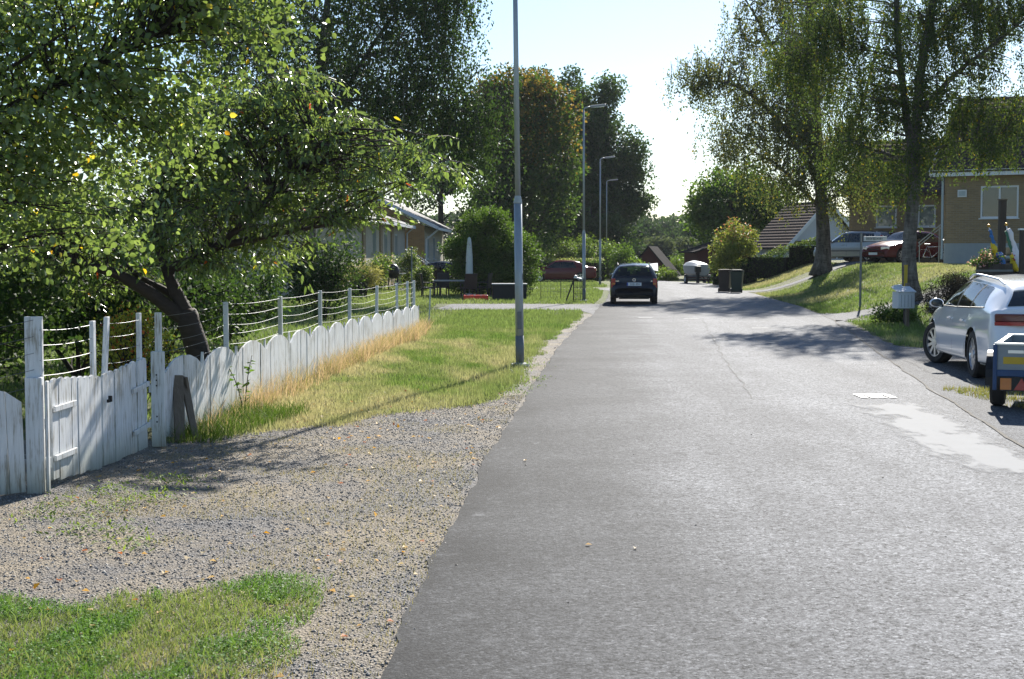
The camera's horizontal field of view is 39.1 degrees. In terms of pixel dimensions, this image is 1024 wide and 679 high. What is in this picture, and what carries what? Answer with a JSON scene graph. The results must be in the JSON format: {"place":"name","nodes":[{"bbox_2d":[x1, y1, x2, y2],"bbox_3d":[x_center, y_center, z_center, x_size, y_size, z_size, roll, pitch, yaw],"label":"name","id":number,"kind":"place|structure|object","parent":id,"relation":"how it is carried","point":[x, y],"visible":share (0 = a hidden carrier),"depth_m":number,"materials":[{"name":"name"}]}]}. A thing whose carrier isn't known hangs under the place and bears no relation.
{"place":"outdoors","nodes":[
{"label":"outdoors","id":0,"kind":"place"},
{"bbox_2d":[0,393,525,678],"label":"gravel drive","id":1,"kind":"structure","parent":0,"point":[71,594],"depth_m":9.24,"materials":[{"name":"gravel"}]},
{"bbox_2d":[0,320,51,494],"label":"picket fence","id":2,"kind":"object","parent":1,"relation":"on","point":[12,468],"visible":1,"depth_m":10.73,"materials":[{"name":"white wood"}]},
{"bbox_2d":[24,316,50,493],"bbox_3d":[-3.582,0.495,10.853,0.172,1.335,0.110,0,3,-3],"label":"gate post","id":3,"kind":"object","parent":1,"relation":"on","point":[37,426],"visible":1,"depth_m":10.83,"materials":[{"name":"white wood"}]},
{"bbox_2d":[40,321,101,479],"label":"garden gate","id":4,"kind":"structure","parent":3,"relation":"attached to","point":[75,427],"depth_m":11.53,"materials":[{"name":"white wood"}]},
{"bbox_2d":[100,313,149,465],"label":"garden gate","id":5,"kind":"structure","parent":1,"relation":"on","point":[125,424],"depth_m":12.63,"materials":[{"name":"white wood"}]},
{"bbox_2d":[151,312,165,446],"bbox_3d":[-3.312,0.378,13.488,0.125,1.260,0.100,0,3,-4],"label":"gate post","id":6,"kind":"object","parent":1,"relation":"on","point":[158,412],"visible":1,"depth_m":13.46,"materials":[{"name":"white wood"}]},
{"bbox_2d":[0,569,331,678],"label":"clover","id":7,"kind":"object","parent":1,"relation":"on","point":[122,624],"visible":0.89,"depth_m":6.70,"materials":[{"name":"green plant"}]},
{"bbox_2d":[0,565,332,678],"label":"foreground grass","id":8,"kind":"structure","parent":1,"relation":"on","point":[163,632],"depth_m":6.81,"materials":[{"name":"plant"}]},
{"bbox_2d":[173,375,184,441],"bbox_3d":[-3.240,0.668,14.001,0.102,0.633,0.268,-1,3,-15],"label":"plank","id":9,"kind":"object","parent":1,"relation":"on","point":[178,398],"visible":1,"depth_m":13.99,"materials":[{"name":"grey wood"}]},
{"bbox_2d":[184,384,198,439],"bbox_3d":[-3.160,0.701,14.129,0.070,0.548,0.230,-3,5,-43],"label":"plank","id":10,"kind":"object","parent":1,"relation":"on","point":[189,409],"visible":0.67,"depth_m":14.11,"materials":[{"name":"grey wood"}]},
{"bbox_2d":[6,389,507,676],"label":"fallen leaves","id":11,"kind":"object","parent":1,"relation":"on","point":[187,557],"visible":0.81,"depth_m":9.80,"materials":[{"name":"yellow plant"}]},
{"bbox_2d":[0,395,521,678],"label":"gravel stones","id":12,"kind":"object","parent":1,"relation":"on","point":[264,519],"visible":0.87,"depth_m":10.26,"materials":[{"name":"gravel"}]},
{"bbox_2d":[3,361,555,557],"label":"weeds","id":13,"kind":"object","parent":1,"relation":"on","point":[122,499],"visible":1,"depth_m":10.21,"materials":[{"name":"green plant"}]},
{"bbox_2d":[13,395,521,678],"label":"sparse grass","id":14,"kind":"structure","parent":0,"point":[406,517],"depth_m":9.96,"materials":[{"name":"plant"}]},
{"bbox_2d":[196,313,433,431],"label":"dry grass","id":15,"kind":"structure","parent":0,"point":[375,346],"depth_m":21.37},
{"bbox_2d":[0,258,975,439],"bbox_3d":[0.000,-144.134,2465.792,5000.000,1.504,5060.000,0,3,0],"label":"ground","id":16,"kind":"structure","parent":0,"point":[603,298],"depth_m":41.01,"materials":[{"name":"plant"}]},
{"bbox_2d":[0,230,93,392],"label":"shrub","id":17,"kind":"object","parent":16,"relation":"on","point":[23,300],"visible":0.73,"depth_m":17.09,"materials":[{"name":"green plant"}]},
{"bbox_2d":[0,219,218,377],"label":"shrub","id":18,"kind":"object","parent":16,"relation":"on","point":[89,310],"visible":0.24,"depth_m":20.03,"materials":[{"name":"green plant"}]},
{"bbox_2d":[77,300,180,400],"bbox_3d":[-3.925,0.244,14.939,1.106,1.357,1.075,2,4,34],"label":"shrub","id":19,"kind":"object","parent":16,"relation":"on","point":[121,355],"visible":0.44,"depth_m":14.81,"materials":[{"name":"green plant"}]},
{"bbox_2d":[68,228,260,360],"bbox_3d":[-5.947,-0.776,24.409,3.388,2.333,2.843,0,3,0],"label":"shrub","id":20,"kind":"object","parent":16,"relation":"on","point":[217,299],"visible":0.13,"depth_m":24.11,"materials":[{"name":"green plant"}]},
{"bbox_2d":[0,0,336,289],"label":"broadleaf tree","id":21,"kind":"object","parent":16,"relation":"on","point":[23,97],"visible":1,"depth_m":11.78,"materials":[{"name":"green plant"}]},
{"bbox_2d":[170,248,295,343],"bbox_3d":[-5.920,-0.938,29.067,3.308,2.146,3.159,0,3,0],"label":"shrub","id":22,"kind":"object","parent":16,"relation":"on","point":[262,282],"visible":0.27,"depth_m":28.63,"materials":[{"name":"green plant"}]},
{"bbox_2d":[0,64,483,360],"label":"cherry tree","id":23,"kind":"object","parent":16,"relation":"on","point":[301,162],"visible":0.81,"depth_m":16.91,"materials":[{"name":"green plant"}]},
{"bbox_2d":[167,395,316,443],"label":"dark tuft grass","id":24,"kind":"structure","parent":16,"relation":"on","point":[264,411],"depth_m":15.01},
{"bbox_2d":[229,356,255,407],"bbox_3d":[-3.087,0.497,16.184,0.412,0.705,0.192,-1,4,-16],"label":"leafy plant","id":25,"kind":"object","parent":16,"relation":"on","point":[245,384],"visible":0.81,"depth_m":16.19,"materials":[{"name":"green plant"}]},
{"bbox_2d":[116,176,415,295],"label":"brick house","id":26,"kind":"structure","parent":16,"relation":"on","point":[393,240],"depth_m":71.77,"materials":[{"name":"brick"}]},
{"bbox_2d":[149,280,418,436],"bbox_3d":[-2.821,-0.220,23.609,0.144,1.264,20.388,0,3,3],"label":"picket fence","id":27,"kind":"object","parent":16,"relation":"on","point":[210,376],"visible":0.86,"depth_m":18.14,"materials":[{"name":"white wood"}]},
{"bbox_2d":[0,280,606,425],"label":"garden grass","id":28,"kind":"structure","parent":16,"relation":"on","point":[594,295],"depth_m":44.15,"materials":[{"name":"plant"}]},
{"bbox_2d":[273,231,369,319],"bbox_3d":[-5.274,-1.763,39.976,2.761,2.503,2.483,0,3,0],"label":"shrub","id":29,"kind":"object","parent":16,"relation":"on","point":[330,282],"visible":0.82,"depth_m":39.63,"materials":[{"name":"green plant"}]},
{"bbox_2d":[149,0,528,299],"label":"weeping birch","id":30,"kind":"object","parent":16,"relation":"on","point":[438,57],"visible":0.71,"depth_m":55.24,"materials":[{"name":"green plant"}]},
{"bbox_2d":[344,281,367,297],"bbox_3d":[-6.595,-2.119,60.981,1.100,0.660,1.089,0,3,0],"label":"planter","id":31,"kind":"object","parent":16,"relation":"on","point":[361,292],"visible":0.45,"depth_m":60.57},
{"bbox_2d":[339,261,388,286],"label":"grass plant","id":32,"kind":"object","parent":31,"relation":"in","point":[373,277],"depth_m":60.75,"materials":[{"name":"green plant"}]},
{"bbox_2d":[151,308,583,442],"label":"verge grass","id":33,"kind":"structure","parent":16,"relation":"on","point":[494,369],"depth_m":20.99,"materials":[{"name":"plant"}]},
{"bbox_2d":[363,259,393,291],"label":"flower bush","id":34,"kind":"object","parent":16,"relation":"on","point":[377,264],"visible":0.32,"depth_m":67.81,"materials":[{"name":"green plant"}]},
{"bbox_2d":[372,251,396,289],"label":"flower bush","id":35,"kind":"object","parent":16,"relation":"on","point":[387,259],"visible":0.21,"depth_m":72.80,"materials":[{"name":"green plant"}]},
{"bbox_2d":[387,264,405,289],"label":"barbecue","id":36,"kind":"object","parent":16,"relation":"on","point":[394,273],"visible":0.77,"depth_m":71.21,"materials":[{"name":"black metal"}]},
{"bbox_2d":[357,196,455,266],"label":"brick house","id":37,"kind":"structure","parent":16,"relation":"on","point":[423,238],"depth_m":89.85,"materials":[{"name":"brick"}]},
{"bbox_2d":[392,246,425,288],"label":"flower bush","id":38,"kind":"object","parent":16,"relation":"on","point":[406,261],"visible":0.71,"depth_m":73.72,"materials":[{"name":"green plant"}]},
{"bbox_2d":[322,80,502,260],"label":"dark tree","id":39,"kind":"object","parent":16,"relation":"on","point":[441,217],"visible":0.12,"depth_m":121.47,"materials":[{"name":"green plant"}]},
{"bbox_2d":[409,265,434,290],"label":"flower bush","id":40,"kind":"object","parent":16,"relation":"on","point":[425,272],"visible":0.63,"depth_m":69.78,"materials":[{"name":"green plant"}]},
{"bbox_2d":[402,261,460,282],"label":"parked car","id":41,"kind":"object","parent":16,"relation":"on","point":[439,266],"visible":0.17,"depth_m":81.11,"materials":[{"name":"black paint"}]},
{"bbox_2d":[434,273,448,295],"bbox_3d":[-2.999,-2.339,61.599,0.600,1.028,0.620,1,3,10],"label":"garden chair","id":42,"kind":"object","parent":16,"relation":"on","point":[442,276],"visible":0.65,"depth_m":61.78,"materials":[{"name":"black wicker"}]},
{"bbox_2d":[462,237,475,294],"bbox_3d":[-1.841,-3.138,62.123,0.700,2.560,0.689,0,3,0],"label":"parasol","id":43,"kind":"object","parent":16,"relation":"on","point":[469,262],"visible":0.69,"depth_m":61.98,"materials":[{"name":"fabric"}]},
{"bbox_2d":[460,274,477,296],"bbox_3d":[-1.764,-2.195,59.145,0.600,1.028,0.620,-1,4,-20],"label":"garden chair","id":44,"kind":"object","parent":16,"relation":"on","point":[470,282],"visible":0.98,"depth_m":58.89,"materials":[{"name":"black wicker"}]},
{"bbox_2d":[125,209,848,260],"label":"woodland","id":45,"kind":"object","parent":16,"relation":"on","point":[455,216],"visible":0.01,"depth_m":298.28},
{"bbox_2d":[437,205,546,295],"bbox_3d":[-0.868,-3.952,63.894,4.999,4.093,4.696,0,3,0],"label":"shrub","id":46,"kind":"object","parent":16,"relation":"on","point":[489,233],"visible":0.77,"depth_m":62.83,"materials":[{"name":"green plant"}]},
{"bbox_2d":[491,283,526,299],"bbox_3d":[-0.105,-1.887,56.988,1.400,0.668,0.660,0,3,-2],"label":"storage box","id":47,"kind":"object","parent":16,"relation":"on","point":[503,290],"visible":0.78,"depth_m":56.68,"materials":[{"name":"grey plastic"}]},
{"bbox_2d":[458,61,591,242],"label":"maple tree","id":48,"kind":"object","parent":16,"relation":"on","point":[550,135],"visible":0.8,"depth_m":104.16,"materials":[{"name":"green plant"}]},
{"bbox_2d":[498,314,592,397],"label":"gravel verge","id":49,"kind":"structure","parent":16,"relation":"on","point":[551,346],"depth_m":25.20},
{"bbox_2d":[344,321,583,674],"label":"edge gravel","id":50,"kind":"structure","parent":49,"relation":"on","point":[450,524],"depth_m":9.45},
{"bbox_2d":[511,0,529,366],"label":"street lamp","id":51,"kind":"object","parent":49,"relation":"on","point":[519,322],"visible":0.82,"depth_m":22.99,"materials":[{"name":"metal"}]},
{"bbox_2d":[509,63,597,255],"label":"alder tree","id":52,"kind":"object","parent":16,"relation":"on","point":[575,83],"visible":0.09,"depth_m":139.54,"materials":[{"name":"green plant"}]},
{"bbox_2d":[532,229,580,262],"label":"shrub","id":53,"kind":"object","parent":16,"relation":"on","point":[567,252],"visible":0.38,"depth_m":103.32,"materials":[{"name":"green plant"}]},
{"bbox_2d":[530,260,596,281],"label":"parked car","id":54,"kind":"object","parent":16,"relation":"on","point":[562,269],"visible":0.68,"depth_m":94.07,"materials":[{"name":"red paint"}]},
{"bbox_2d":[533,256,606,280],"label":"hedge","id":55,"kind":"object","parent":16,"relation":"on","point":[596,265],"visible":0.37,"depth_m":99.05,"materials":[{"name":"green plant"}]},
{"bbox_2d":[511,196,642,256],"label":"dark tree","id":56,"kind":"object","parent":16,"relation":"on","point":[617,232],"visible":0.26,"depth_m":126.73,"materials":[{"name":"green plant"}]},
{"bbox_2d":[561,232,601,262],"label":"shrub","id":57,"kind":"object","parent":16,"relation":"on","point":[591,252],"visible":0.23,"depth_m":105.34,"materials":[{"name":"green plant"}]},
{"bbox_2d":[581,104,605,301],"bbox_3d":[3.109,-5.187,55.291,1.020,7.652,0.312,0,3,0],"label":"street lamp","id":58,"kind":"object","parent":16,"relation":"on","point":[584,247],"visible":0.92,"depth_m":55.29,"materials":[{"name":"metal"}]},
{"bbox_2d":[587,237,621,278],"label":"shrub","id":59,"kind":"object","parent":16,"relation":"on","point":[604,249],"visible":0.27,"depth_m":107.13,"materials":[{"name":"green plant"}]},
{"bbox_2d":[599,156,614,283],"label":"street lamp","id":60,"kind":"object","parent":16,"relation":"on","point":[600,223],"visible":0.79,"depth_m":84.23,"materials":[{"name":"metal"}]},
{"bbox_2d":[557,69,661,239],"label":"alder tree","id":61,"kind":"object","parent":16,"relation":"on","point":[624,166],"visible":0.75,"depth_m":134.85,"materials":[{"name":"green plant"}]},
{"bbox_2d":[605,236,637,278],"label":"shrub","id":62,"kind":"object","parent":16,"relation":"on","point":[624,255],"visible":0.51,"depth_m":103.28,"materials":[{"name":"green plant"}]},
{"bbox_2d":[637,218,669,240],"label":"tree","id":63,"kind":"object","parent":16,"relation":"on","point":[653,229],"visible":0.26,"depth_m":233.22,"materials":[{"name":"green plant"}]},
{"bbox_2d":[636,246,681,276],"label":"red cabin","id":64,"kind":"object","parent":16,"relation":"on","point":[652,254],"visible":0.38,"depth_m":117.48,"materials":[{"name":"black wood"}]},
{"bbox_2d":[639,233,678,259],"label":"tree","id":65,"kind":"object","parent":16,"relation":"on","point":[666,248],"visible":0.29,"depth_m":173.60,"materials":[{"name":"green plant"}]},
{"bbox_2d":[657,264,679,280],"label":"shrub","id":66,"kind":"object","parent":16,"relation":"on","point":[665,274],"visible":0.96,"depth_m":99.07,"materials":[{"name":"green plant"}]},
{"bbox_2d":[668,255,683,275],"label":"shrub","id":67,"kind":"object","parent":16,"relation":"on","point":[678,266],"visible":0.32,"depth_m":124.34,"materials":[{"name":"green plant"}]},
{"bbox_2d":[673,236,699,256],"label":"tree","id":68,"kind":"object","parent":16,"relation":"on","point":[685,244],"visible":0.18,"depth_m":178.39,"materials":[{"name":"green plant"}]},
{"bbox_2d":[679,210,716,244],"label":"tree","id":69,"kind":"object","parent":16,"relation":"on","point":[689,234],"visible":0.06,"depth_m":213.87,"materials":[{"name":"green plant"}]},
{"bbox_2d":[679,242,748,279],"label":"red cabin","id":70,"kind":"object","parent":16,"relation":"on","point":[699,253],"visible":0.38,"depth_m":101.17,"materials":[{"name":"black wood"}]},
{"bbox_2d":[707,217,761,275],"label":"shrub","id":71,"kind":"object","parent":16,"relation":"on","point":[732,244],"visible":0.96,"depth_m":83.01,"materials":[{"name":"green plant"}]},
{"bbox_2d":[677,153,801,246],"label":"dark tree","id":72,"kind":"object","parent":16,"relation":"on","point":[709,214],"visible":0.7,"depth_m":109.92,"materials":[{"name":"green plant"}]},
{"bbox_2d":[709,237,815,284],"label":"hedge","id":73,"kind":"object","parent":16,"relation":"on","point":[768,265],"visible":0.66,"depth_m":81.20,"materials":[{"name":"green plant"}]},
{"bbox_2d":[655,0,896,275],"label":"weeping birch","id":74,"kind":"object","parent":16,"relation":"on","point":[822,264],"visible":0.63,"depth_m":66.02,"materials":[{"name":"green plant"}]},
{"bbox_2d":[751,202,848,259],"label":"white house","id":75,"kind":"structure","parent":16,"relation":"on","point":[773,234],"depth_m":97.07,"materials":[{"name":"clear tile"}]},
{"bbox_2d":[706,261,975,347],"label":"lawn grass","id":76,"kind":"structure","parent":16,"relation":"on","point":[813,303],"depth_m":51.68,"materials":[{"name":"plant"}]},
{"bbox_2d":[813,230,894,260],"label":"parked car","id":77,"kind":"object","parent":16,"relation":"on","point":[848,249],"visible":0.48,"depth_m":70.75,"materials":[{"name":"silver metal"}]},
{"bbox_2d":[859,233,886,305],"bbox_3d":[11.169,-2.091,44.528,0.832,2.421,0.123,0,3,0],"label":"street sign","id":78,"kind":"object","parent":16,"relation":"on","point":[875,238],"visible":0.98,"depth_m":44.48,"materials":[{"name":"metal"}]},
{"bbox_2d":[743,0,1023,301],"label":"birch tree","id":79,"kind":"object","parent":16,"relation":"on","point":[992,18],"visible":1,"depth_m":41.31,"materials":[{"name":"green plant"}]},
{"bbox_2d":[866,300,921,323],"bbox_3d":[9.836,-0.691,37.072,1.395,0.631,0.965,0,3,0],"label":"ground shrub","id":80,"kind":"object","parent":16,"relation":"on","point":[886,315],"visible":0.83,"depth_m":36.92,"materials":[{"name":"green plant"}]},
{"bbox_2d":[862,231,943,261],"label":"parked car","id":81,"kind":"object","parent":16,"relation":"on","point":[891,247],"visible":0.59,"depth_m":65.97,"materials":[{"name":"red paint"}]},
{"bbox_2d":[891,283,916,327],"bbox_3d":[9.500,-0.813,35.017,0.507,1.100,0.437,-1,3,-14],"label":"letter box","id":82,"kind":"object","parent":16,"relation":"on","point":[903,296],"visible":0.94,"depth_m":34.86,"materials":[{"name":"white metal"}]},
{"bbox_2d":[840,96,1023,263],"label":"brick house","id":83,"kind":"structure","parent":16,"relation":"on","point":[964,213],"depth_m":59.49,"materials":[{"name":"brown brick"}]},
{"bbox_2d":[876,205,896,227],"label":"window","id":84,"kind":"structure","parent":83,"relation":"in","point":[887,220],"depth_m":72.58,"materials":[{"name":"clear glass"}]},
{"bbox_2d":[917,205,935,227],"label":"window","id":85,"kind":"structure","parent":83,"relation":"in","point":[927,216],"depth_m":71.56,"materials":[{"name":"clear glass"}]},
{"bbox_2d":[978,185,1019,218],"bbox_3d":[19.867,-5.589,58.692,1.600,1.362,0.185,2,4,30],"label":"window","id":86,"kind":"structure","parent":83,"relation":"in","point":[989,199],"depth_m":58.79,"materials":[{"name":"white glass"}]},
{"bbox_2d":[916,267,980,322],"bbox_3d":[10.609,-0.980,34.420,1.867,1.509,1.707,0,3,0],"label":"dry shrub","id":87,"kind":"object","parent":16,"relation":"on","point":[955,285],"visible":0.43,"depth_m":34.37,"materials":[{"name":"green plant"}]},
{"bbox_2d":[976,264,1012,277],"bbox_3d":[13.550,-1.767,40.466,1.010,0.720,1.010,0,3,0],"label":"planter","id":88,"kind":"object","parent":16,"relation":"on","point":[1001,269],"visible":0.39,"depth_m":40.03,"materials":[{"name":"grey wood"}]},
{"bbox_2d":[966,248,1005,269],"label":"flower plant","id":89,"kind":"object","parent":88,"relation":"in","point":[983,260],"visible":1,"depth_m":40.10,"materials":[{"name":"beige plant"}]},
{"bbox_2d":[987,224,1005,263],"bbox_3d":[13.593,-2.508,40.295,0.611,1.434,0.286,0,3,0],"label":"flag","id":90,"kind":"object","parent":88,"relation":"in","point":[994,247],"visible":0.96,"depth_m":40.24,"materials":[{"name":"blue fabric"}]},
{"bbox_2d":[1004,223,1018,271],"bbox_3d":[14.126,-2.568,40.491,0.573,1.426,0.256,0,3,0],"label":"flag","id":91,"kind":"object","parent":88,"relation":"in","point":[1014,256],"visible":0.94,"depth_m":40.44,"materials":[{"name":"white fabric"}]},
{"bbox_2d":[997,199,1007,257],"bbox_3d":[14.762,-3.098,43.393,0.230,2.264,0.230,0,3,0],"label":"wooden post","id":92,"kind":"object","parent":16,"relation":"on","point":[1002,206],"visible":0.6,"depth_m":43.30,"materials":[{"name":"brown wood"}]},
{"bbox_2d":[1018,228,1023,273],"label":"wooden post","id":93,"kind":"object","parent":16,"relation":"on","point":[1021,250],"visible":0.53,"depth_m":39.38,"materials":[{"name":"brown wood"}]},
{"bbox_2d":[0,0,1023,254],"label":"sky","id":94,"kind":"structure","parent":0,"point":[635,39],"materials":[{"name":"white"}]},
{"bbox_2d":[437,304,601,313],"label":"driveway","id":95,"kind":"structure","parent":0,"point":[590,308],"depth_m":49.68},
{"bbox_2d":[381,280,1023,678],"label":"road","id":96,"kind":"structure","parent":0,"point":[821,512],"depth_m":9.51,"materials":[{"name":"asphalt"}]},
{"bbox_2d":[609,262,657,303],"bbox_3d":[4.520,-2.095,53.569,1.864,1.555,4.400,0,3,4],"label":"parked car","id":97,"kind":"object","parent":96,"relation":"on","point":[642,283],"visible":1,"depth_m":51.47,"materials":[{"name":"blue paint"}]},
{"bbox_2d":[684,275,711,282],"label":"boat trailer","id":98,"kind":"object","parent":96,"relation":"on","point":[686,278],"visible":0.95,"depth_m":89.55,"materials":[{"name":"metal"}]},
{"bbox_2d":[683,260,709,282],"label":"motorboat","id":99,"kind":"object","parent":98,"relation":"on","point":[696,268],"visible":0.99,"depth_m":88.45,"materials":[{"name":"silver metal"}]},
{"bbox_2d":[718,269,730,291],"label":"wheelie bin","id":100,"kind":"object","parent":96,"relation":"on","point":[724,276],"visible":0.84,"depth_m":68.77,"materials":[{"name":"grey plastic"}]},
{"bbox_2d":[730,269,743,292],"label":"wheelie bin","id":101,"kind":"object","parent":96,"relation":"on","point":[737,275],"visible":1,"depth_m":67.66,"materials":[{"name":"green plastic"}]},
{"bbox_2d":[823,315,1023,446],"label":"road joint","id":102,"kind":"object","parent":96,"relation":"on","point":[993,427],"visible":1,"depth_m":17.71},
{"bbox_2d":[853,403,1023,472],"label":"road patch","id":103,"kind":"object","parent":96,"relation":"on","point":[931,427],"visible":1,"depth_m":13.98,"materials":[{"name":"asphalt"}]},
{"bbox_2d":[746,261,937,291],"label":"garden path","id":104,"kind":"structure","parent":0,"point":[840,265],"depth_m":69.30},
{"bbox_2d":[818,288,949,320],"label":"side lane","id":105,"kind":"structure","parent":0,"point":[842,316],"depth_m":41.93,"materials":[{"name":"asphalt"}]},
{"bbox_2d":[836,320,1023,447],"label":"parking strip","id":106,"kind":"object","parent":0,"point":[1008,420],"visible":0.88,"depth_m":20.36,"materials":[{"name":"concrete"}]},
{"bbox_2d":[923,273,1023,377],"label":"parked car","id":107,"kind":"object","parent":106,"relation":"on","point":[973,321],"visible":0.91,"depth_m":21.11,"materials":[{"name":"white paint"}]},
{"bbox_2d":[941,385,1023,408],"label":"weed strip","id":108,"kind":"object","parent":106,"relation":"on","point":[980,389],"visible":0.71,"depth_m":18.51,"materials":[{"name":"green plant"}]},
{"bbox_2d":[985,334,1023,405],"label":"trailer","id":109,"kind":"object","parent":106,"relation":"on","point":[1004,371],"visible":1,"depth_m":16.36,"materials":[{"name":"blue metal"}]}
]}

